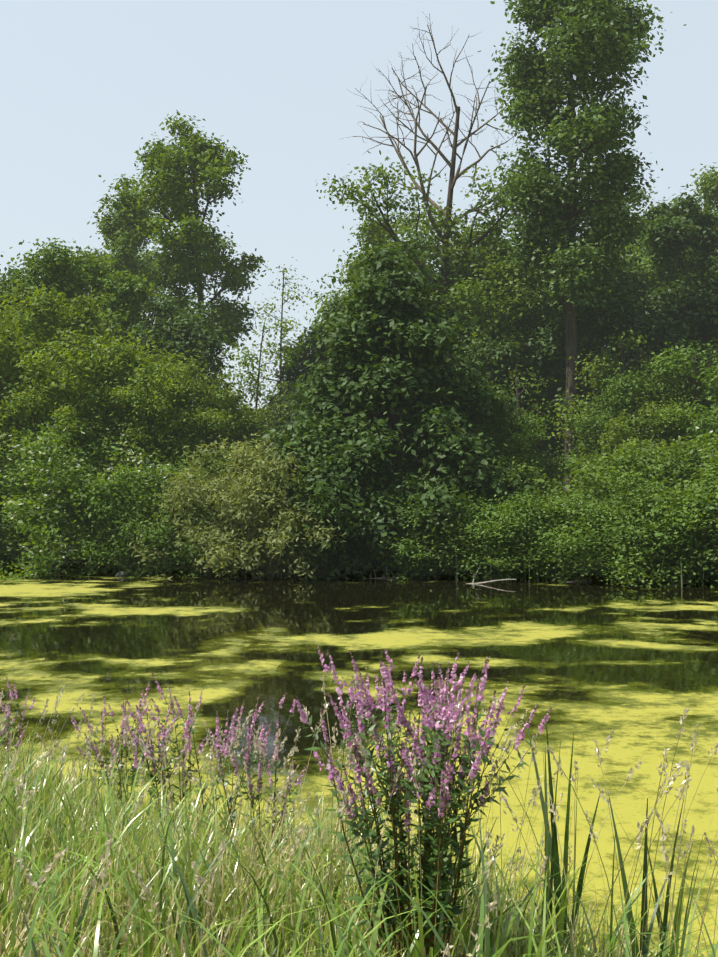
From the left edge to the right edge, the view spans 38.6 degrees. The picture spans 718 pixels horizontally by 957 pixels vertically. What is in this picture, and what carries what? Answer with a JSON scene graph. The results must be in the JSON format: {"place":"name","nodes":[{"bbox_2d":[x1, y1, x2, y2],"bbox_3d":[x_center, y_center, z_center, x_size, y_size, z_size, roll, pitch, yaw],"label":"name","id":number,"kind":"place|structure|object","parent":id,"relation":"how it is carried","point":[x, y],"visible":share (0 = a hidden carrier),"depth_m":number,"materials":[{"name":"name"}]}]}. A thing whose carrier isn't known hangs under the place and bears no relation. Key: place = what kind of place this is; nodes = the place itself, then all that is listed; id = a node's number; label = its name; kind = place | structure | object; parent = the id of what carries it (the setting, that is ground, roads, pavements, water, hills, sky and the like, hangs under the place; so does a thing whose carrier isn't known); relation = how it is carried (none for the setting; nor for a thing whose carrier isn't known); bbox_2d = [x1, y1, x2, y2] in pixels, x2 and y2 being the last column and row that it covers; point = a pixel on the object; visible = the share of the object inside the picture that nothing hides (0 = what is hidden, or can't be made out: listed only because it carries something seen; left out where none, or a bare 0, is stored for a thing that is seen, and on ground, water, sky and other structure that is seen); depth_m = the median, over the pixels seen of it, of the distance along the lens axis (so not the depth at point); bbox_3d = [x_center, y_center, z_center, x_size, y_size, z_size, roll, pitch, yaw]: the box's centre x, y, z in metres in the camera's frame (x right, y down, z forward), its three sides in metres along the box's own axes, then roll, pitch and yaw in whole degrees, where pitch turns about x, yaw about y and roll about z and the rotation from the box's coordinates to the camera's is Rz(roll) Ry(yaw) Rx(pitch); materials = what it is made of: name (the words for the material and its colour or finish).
{"place":"outdoors","nodes":[
{"label":"outdoors","id":0,"kind":"place"},
{"bbox_2d":[0,555,717,956],"bbox_3d":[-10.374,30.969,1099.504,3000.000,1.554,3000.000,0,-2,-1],"label":"ground","id":1,"kind":"structure","parent":0,"point":[378,573],"depth_m":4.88,"materials":[{"name":"green plant"}]},
{"bbox_2d":[0,277,26,394],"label":"tree","id":2,"kind":"object","parent":1,"relation":"on","point":[3,290],"visible":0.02,"depth_m":44.62,"materials":[{"name":"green plant"}]},
{"bbox_2d":[0,677,34,773],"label":"loosestrife plant","id":3,"kind":"object","parent":1,"relation":"on","point":[7,722],"visible":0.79,"depth_m":7.53,"materials":[{"name":"purple plant"}]},
{"bbox_2d":[0,264,57,398],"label":"tree","id":4,"kind":"object","parent":1,"relation":"on","point":[9,273],"depth_m":44.92,"materials":[{"name":"green plant"}]},
{"bbox_2d":[0,419,75,571],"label":"bush","id":5,"kind":"object","parent":1,"relation":"on","point":[15,441],"visible":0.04,"depth_m":34.79,"materials":[{"name":"green plant"}]},
{"bbox_2d":[0,319,82,462],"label":"tree","id":6,"kind":"object","parent":1,"relation":"on","point":[6,359],"depth_m":36.86,"materials":[{"name":"green plant"}]},
{"bbox_2d":[0,377,102,489],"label":"tree","id":7,"kind":"object","parent":1,"relation":"on","point":[30,405],"depth_m":35.42,"materials":[{"name":"green plant"}]},
{"bbox_2d":[0,276,121,459],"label":"tree","id":8,"kind":"object","parent":1,"relation":"on","point":[46,314],"visible":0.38,"depth_m":39.53,"materials":[{"name":"green plant"}]},
{"bbox_2d":[0,426,136,565],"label":"bush","id":9,"kind":"object","parent":1,"relation":"on","point":[1,467],"depth_m":34.41,"materials":[{"name":"green plant"}]},
{"bbox_2d":[0,424,140,574],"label":"bush","id":10,"kind":"object","parent":1,"relation":"on","point":[5,529],"depth_m":33.10,"materials":[{"name":"green plant"}]},
{"bbox_2d":[1,326,158,464],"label":"tree","id":11,"kind":"object","parent":1,"relation":"on","point":[83,360],"depth_m":36.49,"materials":[{"name":"green plant"}]},
{"bbox_2d":[0,238,166,402],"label":"tree","id":12,"kind":"object","parent":1,"relation":"on","point":[61,270],"depth_m":44.67,"materials":[{"name":"green plant"}]},
{"bbox_2d":[67,738,103,804],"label":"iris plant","id":13,"kind":"object","parent":1,"relation":"on","point":[87,774],"visible":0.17,"depth_m":6.87,"materials":[{"name":"green plant"}]},
{"bbox_2d":[0,414,209,580],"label":"bush","id":14,"kind":"object","parent":1,"relation":"on","point":[56,478],"depth_m":32.74,"materials":[{"name":"green plant"}]},
{"bbox_2d":[70,679,150,827],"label":"loosestrife plant","id":15,"kind":"object","parent":1,"relation":"on","point":[120,765],"visible":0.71,"depth_m":6.48,"materials":[{"name":"purple plant"}]},
{"bbox_2d":[87,173,167,323],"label":"tree","id":16,"kind":"object","parent":1,"relation":"on","point":[125,243],"visible":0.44,"depth_m":55.26,"materials":[{"name":"green plant"}]},
{"bbox_2d":[59,329,206,466],"bbox_3d":[-9.076,-1.444,39.141,6.894,8.821,6.629,0,-2,-1],"label":"tree","id":17,"kind":"object","parent":1,"relation":"on","point":[124,350],"visible":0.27,"depth_m":37.55,"materials":[{"name":"green plant"}]},
{"bbox_2d":[75,215,193,326],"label":"tree","id":18,"kind":"object","parent":1,"relation":"on","point":[146,260],"depth_m":66.58,"materials":[{"name":"green plant"}]},
{"bbox_2d":[62,469,220,576],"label":"bush","id":19,"kind":"object","parent":1,"relation":"on","point":[125,530],"depth_m":32.21,"materials":[{"name":"green plant"}]},
{"bbox_2d":[78,355,227,485],"bbox_3d":[-7.858,-0.864,37.473,5.322,7.489,5.770,1,-2,-39],"label":"tree","id":20,"kind":"object","parent":1,"relation":"on","point":[169,390],"depth_m":36.51,"materials":[{"name":"green plant"}]},
{"bbox_2d":[92,457,225,577],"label":"bush","id":21,"kind":"object","parent":1,"relation":"on","point":[156,488],"depth_m":33.36,"materials":[{"name":"green plant"}]},
{"bbox_2d":[88,286,253,449],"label":"tree","id":22,"kind":"object","parent":1,"relation":"on","point":[196,334],"depth_m":44.31,"materials":[{"name":"green plant"}]},
{"bbox_2d":[93,110,271,381],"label":"tree","id":23,"kind":"object","parent":1,"relation":"on","point":[168,185],"visible":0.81,"depth_m":49.74,"materials":[{"name":"green plant"}]},
{"bbox_2d":[124,350,256,470],"bbox_3d":[-6.552,-1.002,39.878,5.607,7.890,6.079,-1,-2,32],"label":"tree","id":24,"kind":"object","parent":1,"relation":"on","point":[225,399],"depth_m":39.71,"materials":[{"name":"green plant"}]},
{"bbox_2d":[146,438,255,484],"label":"bush","id":25,"kind":"object","parent":1,"relation":"on","point":[216,466],"visible":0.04,"depth_m":35.68,"materials":[{"name":"green plant"}]},
{"bbox_2d":[127,481,281,577],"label":"bush","id":26,"kind":"object","parent":1,"relation":"on","point":[188,550],"depth_m":31.82,"materials":[{"name":"green plant"}]},
{"bbox_2d":[123,672,286,837],"bbox_3d":[-0.891,1.752,6.008,0.922,1.122,0.766,0,-2,-1],"label":"loosestrife plant","id":27,"kind":"object","parent":1,"relation":"on","point":[186,727],"visible":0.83,"depth_m":5.94,"materials":[{"name":"purple plant"}]},
{"bbox_2d":[0,684,419,955],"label":"grass seedheads","id":28,"kind":"object","parent":1,"relation":"on","point":[114,757],"depth_m":4.65,"materials":[{"name":"plant"}]},
{"bbox_2d":[101,425,345,580],"bbox_3d":[-4.166,1.377,32.677,8.243,6.114,8.220,0,-2,3],"label":"bush","id":29,"kind":"object","parent":1,"relation":"on","point":[246,486],"depth_m":31.00,"materials":[{"name":"green plant"}]},
{"bbox_2d":[196,397,280,463],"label":"tree","id":30,"kind":"object","parent":1,"relation":"on","point":[251,420],"depth_m":40.52,"materials":[{"name":"green plant"}]},
{"bbox_2d":[239,404,273,454],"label":"tree","id":31,"kind":"object","parent":1,"relation":"on","point":[259,414],"depth_m":60.59,"materials":[{"name":"green plant"}]},
{"bbox_2d":[218,316,297,449],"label":"tree","id":32,"kind":"object","parent":1,"relation":"on","point":[252,380],"visible":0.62,"depth_m":42.62,"materials":[{"name":"green plant"}]},
{"bbox_2d":[209,698,307,861],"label":"loosestrife plant","id":33,"kind":"object","parent":1,"relation":"on","point":[235,770],"visible":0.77,"depth_m":5.40,"materials":[{"name":"purple plant"}]},
{"bbox_2d":[244,257,313,443],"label":"tree","id":34,"kind":"object","parent":1,"relation":"on","point":[284,330],"visible":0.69,"depth_m":46.07,"materials":[{"name":"green plant"}]},
{"bbox_2d":[258,376,301,454],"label":"tree","id":35,"kind":"object","parent":1,"relation":"on","point":[285,408],"visible":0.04,"depth_m":57.19,"materials":[{"name":"green plant"}]},
{"bbox_2d":[193,446,396,577],"bbox_3d":[-1.954,1.357,33.834,7.460,5.214,7.055,1,-2,-22],"label":"bush","id":36,"kind":"object","parent":1,"relation":"on","point":[297,498],"visible":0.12,"depth_m":31.74,"materials":[{"name":"green plant"}]},
{"bbox_2d":[266,297,409,429],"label":"tree","id":37,"kind":"object","parent":1,"relation":"on","point":[295,372],"depth_m":46.29,"materials":[{"name":"green plant"}]},
{"bbox_2d":[4,713,675,956],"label":"grass seedheads","id":38,"kind":"object","parent":1,"relation":"on","point":[491,906],"depth_m":3.73,"materials":[{"name":"plant"}]},
{"bbox_2d":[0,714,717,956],"bbox_3d":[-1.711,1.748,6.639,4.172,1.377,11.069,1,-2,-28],"label":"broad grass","id":39,"kind":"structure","parent":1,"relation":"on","point":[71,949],"depth_m":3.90,"materials":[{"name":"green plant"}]},
{"bbox_2d":[256,425,477,579],"bbox_3d":[0.124,1.211,33.177,8.289,5.793,7.839,-1,-2,34],"label":"bush","id":40,"kind":"object","parent":1,"relation":"on","point":[334,476],"depth_m":31.26,"materials":[{"name":"green plant"}]},
{"bbox_2d":[135,675,613,956],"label":"grass seedheads","id":41,"kind":"object","parent":1,"relation":"on","point":[344,792],"depth_m":3.92,"materials":[{"name":"plant"}]},
{"bbox_2d":[310,206,440,321],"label":"tree","id":42,"kind":"object","parent":1,"relation":"on","point":[363,236],"depth_m":58.83,"materials":[{"name":"green plant"}]},
{"bbox_2d":[250,229,564,575],"bbox_3d":[1.184,-2.496,35.169,13.140,12.602,10.737,0,-2,-1],"label":"tree","id":43,"kind":"object","parent":1,"relation":"on","point":[365,381],"visible":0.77,"depth_m":34.24,"materials":[{"name":"green plant"}]},
{"bbox_2d":[324,474,503,580],"bbox_3d":[1.625,2.013,33.387,7.044,4.229,7.470,0,-2,13],"label":"bush","id":44,"kind":"object","parent":1,"relation":"on","point":[403,548],"depth_m":30.97,"materials":[{"name":"green plant"}]},
{"bbox_2d":[368,445,471,510],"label":"bush","id":45,"kind":"object","parent":1,"relation":"on","point":[401,463],"visible":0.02,"depth_m":35.66,"materials":[{"name":"green plant"}]},
{"bbox_2d":[296,646,551,956],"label":"loosestrife plant","id":46,"kind":"object","parent":1,"relation":"on","point":[437,754],"visible":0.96,"depth_m":3.83,"materials":[{"name":"green plant"}]},
{"bbox_2d":[302,13,552,368],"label":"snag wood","id":47,"kind":"object","parent":1,"relation":"on","point":[456,247],"visible":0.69,"depth_m":45.49,"materials":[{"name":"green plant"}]},
{"bbox_2d":[342,469,531,578],"bbox_3d":[2.765,1.642,32.971,8.234,3.910,6.832,1,-2,-36],"label":"bush","id":48,"kind":"object","parent":1,"relation":"on","point":[446,530],"depth_m":31.36,"materials":[{"name":"green plant"}]},
{"bbox_2d":[442,818,499,923],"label":"iris plant","id":49,"kind":"object","parent":1,"relation":"on","point":[473,881],"visible":0.25,"depth_m":4.91,"materials":[{"name":"green plant"}]},
{"bbox_2d":[433,383,544,474],"bbox_3d":[4.296,-0.427,38.360,5.358,6.545,5.700,0,-2,-6],"label":"tree","id":50,"kind":"object","parent":1,"relation":"on","point":[505,402],"depth_m":37.10,"materials":[{"name":"green plant"}]},
{"bbox_2d":[454,518,551,579],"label":"reeds","id":51,"kind":"object","parent":1,"relation":"on","point":[500,573],"visible":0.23,"depth_m":30.65,"materials":[{"name":"green plant"}]},
{"bbox_2d":[417,484,588,581],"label":"bush","id":52,"kind":"object","parent":1,"relation":"on","point":[499,518],"depth_m":30.75,"materials":[{"name":"green plant"}]},
{"bbox_2d":[440,447,571,563],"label":"bush","id":53,"kind":"object","parent":1,"relation":"on","point":[527,476],"depth_m":33.25,"materials":[{"name":"green plant"}]},
{"bbox_2d":[408,231,605,410],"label":"tree","id":54,"kind":"object","parent":1,"relation":"on","point":[451,285],"depth_m":47.29,"materials":[{"name":"green plant"}]},
{"bbox_2d":[422,241,608,487],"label":"tree","id":55,"kind":"object","parent":1,"relation":"on","point":[483,299],"depth_m":43.87,"materials":[{"name":"green plant"}]},
{"bbox_2d":[446,300,588,498],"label":"tree","id":56,"kind":"object","parent":1,"relation":"on","point":[507,351],"depth_m":43.14,"materials":[{"name":"green plant"}]},
{"bbox_2d":[469,402,580,501],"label":"bush","id":57,"kind":"object","parent":1,"relation":"on","point":[514,444],"depth_m":36.47,"materials":[{"name":"green plant"}]},
{"bbox_2d":[480,355,576,487],"bbox_3d":[6.090,-0.800,38.054,4.312,7.446,3.938,0,-2,-1],"label":"small tree wood","id":58,"kind":"object","parent":1,"relation":"on","point":[518,394],"visible":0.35,"depth_m":38.28,"materials":[{"name":"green plant"}]},
{"bbox_2d":[458,484,628,579],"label":"bush","id":59,"kind":"object","parent":1,"relation":"on","point":[552,510],"depth_m":30.77,"materials":[{"name":"green plant"}]},
{"bbox_2d":[513,534,605,580],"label":"reeds","id":60,"kind":"object","parent":1,"relation":"on","point":[543,578],"visible":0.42,"depth_m":30.16,"materials":[{"name":"green plant"}]},
{"bbox_2d":[523,710,600,956],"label":"iris plant","id":61,"kind":"object","parent":1,"relation":"on","point":[555,868],"visible":0.71,"depth_m":4.43,"materials":[{"name":"green plant"}]},
{"bbox_2d":[478,0,685,500],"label":"tree","id":62,"kind":"object","parent":1,"relation":"on","point":[603,35],"visible":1,"depth_m":40.58,"materials":[{"name":"green plant"}]},
{"bbox_2d":[495,488,675,586],"bbox_3d":[7.603,2.066,31.282,7.470,3.483,7.044,0,-2,7],"label":"bush","id":63,"kind":"object","parent":1,"relation":"on","point":[566,545],"depth_m":29.76,"materials":[{"name":"green plant"}]},
{"bbox_2d":[475,694,717,956],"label":"grass seedheads","id":64,"kind":"object","parent":1,"relation":"on","point":[682,790],"depth_m":3.98,"materials":[{"name":"plant"}]},
{"bbox_2d":[489,266,708,487],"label":"tree","id":65,"kind":"object","parent":1,"relation":"on","point":[608,319],"depth_m":43.43,"materials":[{"name":"green plant"}]},
{"bbox_2d":[539,325,683,490],"bbox_3d":[10.039,-1.501,40.028,5.987,8.890,5.158,1,-2,-24],"label":"small tree wood","id":66,"kind":"object","parent":1,"relation":"on","point":[601,374],"visible":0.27,"depth_m":39.93,"materials":[{"name":"green plant"}]},
{"bbox_2d":[530,462,717,586],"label":"bush","id":67,"kind":"object","parent":1,"relation":"on","point":[634,500],"depth_m":29.55,"materials":[{"name":"green plant"}]},
{"bbox_2d":[562,367,691,501],"bbox_3d":[10.409,-0.615,38.797,5.714,6.981,6.079,0,-2,-3],"label":"bush","id":68,"kind":"object","parent":1,"relation":"on","point":[617,400],"depth_m":38.28,"materials":[{"name":"green plant"}]},
{"bbox_2d":[555,433,702,512],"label":"bush","id":69,"kind":"object","parent":1,"relation":"on","point":[589,481],"depth_m":33.27,"materials":[{"name":"green plant"}]},
{"bbox_2d":[576,177,700,411],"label":"tree","id":70,"kind":"object","parent":1,"relation":"on","point":[643,205],"depth_m":56.71,"materials":[{"name":"green plant"}]},
{"bbox_2d":[573,474,717,587],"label":"bush","id":71,"kind":"object","parent":1,"relation":"on","point":[682,522],"depth_m":28.35,"materials":[{"name":"green plant"}]},
{"bbox_2d":[575,429,717,508],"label":"bush","id":72,"kind":"object","parent":1,"relation":"on","point":[675,465],"depth_m":32.40,"materials":[{"name":"green plant"}]},
{"bbox_2d":[580,241,715,444],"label":"tree","id":73,"kind":"object","parent":1,"relation":"on","point":[674,276],"depth_m":48.45,"materials":[{"name":"green plant"}]},
{"bbox_2d":[580,453,717,584],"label":"bush","id":74,"kind":"object","parent":1,"relation":"on","point":[713,559],"depth_m":28.59,"materials":[{"name":"green plant"}]},
{"bbox_2d":[597,394,707,467],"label":"bush","id":75,"kind":"object","parent":1,"relation":"on","point":[624,430],"depth_m":36.69,"materials":[{"name":"green plant"}]},
{"bbox_2d":[608,793,702,956],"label":"iris plant","id":76,"kind":"object","parent":1,"relation":"on","point":[630,912],"visible":0.62,"depth_m":4.09,"materials":[{"name":"green plant"}]},
{"bbox_2d":[606,356,717,446],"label":"small tree wood","id":77,"kind":"object","parent":1,"relation":"on","point":[686,398],"visible":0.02,"depth_m":40.23,"materials":[{"name":"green plant"}]},
{"bbox_2d":[608,186,717,398],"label":"tree","id":78,"kind":"object","parent":1,"relation":"on","point":[692,228],"visible":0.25,"depth_m":47.39,"materials":[{"name":"green plant"}]},
{"bbox_2d":[627,338,717,453],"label":"bush","id":79,"kind":"object","parent":1,"relation":"on","point":[685,359],"depth_m":38.22,"materials":[{"name":"green plant"}]},
{"bbox_2d":[628,241,717,441],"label":"tree","id":80,"kind":"object","parent":1,"relation":"on","point":[670,305],"depth_m":45.20,"materials":[{"name":"green plant"}]},
{"bbox_2d":[667,162,717,258],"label":"tree","id":81,"kind":"object","parent":1,"relation":"on","point":[710,182],"depth_m":58.89,"materials":[{"name":"green plant"}]},
{"bbox_2d":[670,427,717,558],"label":"bush","id":82,"kind":"object","parent":1,"relation":"on","point":[701,450],"visible":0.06,"depth_m":31.48,"materials":[{"name":"green plant"}]},
{"bbox_2d":[0,574,717,956],"bbox_3d":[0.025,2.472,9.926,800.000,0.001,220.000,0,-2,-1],"label":"pond water","id":83,"kind":"structure","parent":0,"point":[630,666],"depth_m":13.19,"materials":[{"name":"green liquid"}]},
{"bbox_2d":[116,571,128,576],"bbox_3d":[-7.397,3.035,32.073,0.437,0.293,0.328,0,-2,-1],"label":"rock","id":84,"kind":"object","parent":83,"relation":"in","point":[122,574],"visible":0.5,"depth_m":31.96,"materials":[{"name":"grey stone"}]},
{"bbox_2d":[366,566,399,578],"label":"driftwood branch","id":85,"kind":"object","parent":83,"relation":"in","point":[383,577],"visible":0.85,"depth_m":31.00,"materials":[{"name":"grey wood"}]},
{"bbox_2d":[468,567,516,583],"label":"driftwood branch","id":86,"kind":"object","parent":83,"relation":"on","point":[489,581],"visible":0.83,"depth_m":28.80,"materials":[{"name":"grey wood"}]},
{"bbox_2d":[554,569,598,581],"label":"driftwood branch","id":87,"kind":"object","parent":83,"relation":"in","point":[583,580],"visible":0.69,"depth_m":29.66,"materials":[{"name":"grey wood"}]},
{"bbox_2d":[661,572,698,585],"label":"driftwood branch","id":88,"kind":"object","parent":83,"relation":"on","point":[678,583],"visible":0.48,"depth_m":28.38,"materials":[{"name":"grey wood"}]},
{"bbox_2d":[660,550,717,586],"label":"reeds","id":89,"kind":"object","parent":83,"relation":"in","point":[692,581],"visible":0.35,"depth_m":28.31,"materials":[{"name":"green plant"}]},
{"bbox_2d":[0,0,717,503],"label":"sky","id":90,"kind":"structure","parent":0,"point":[82,82],"materials":[{"name":"blue"}]}
]}

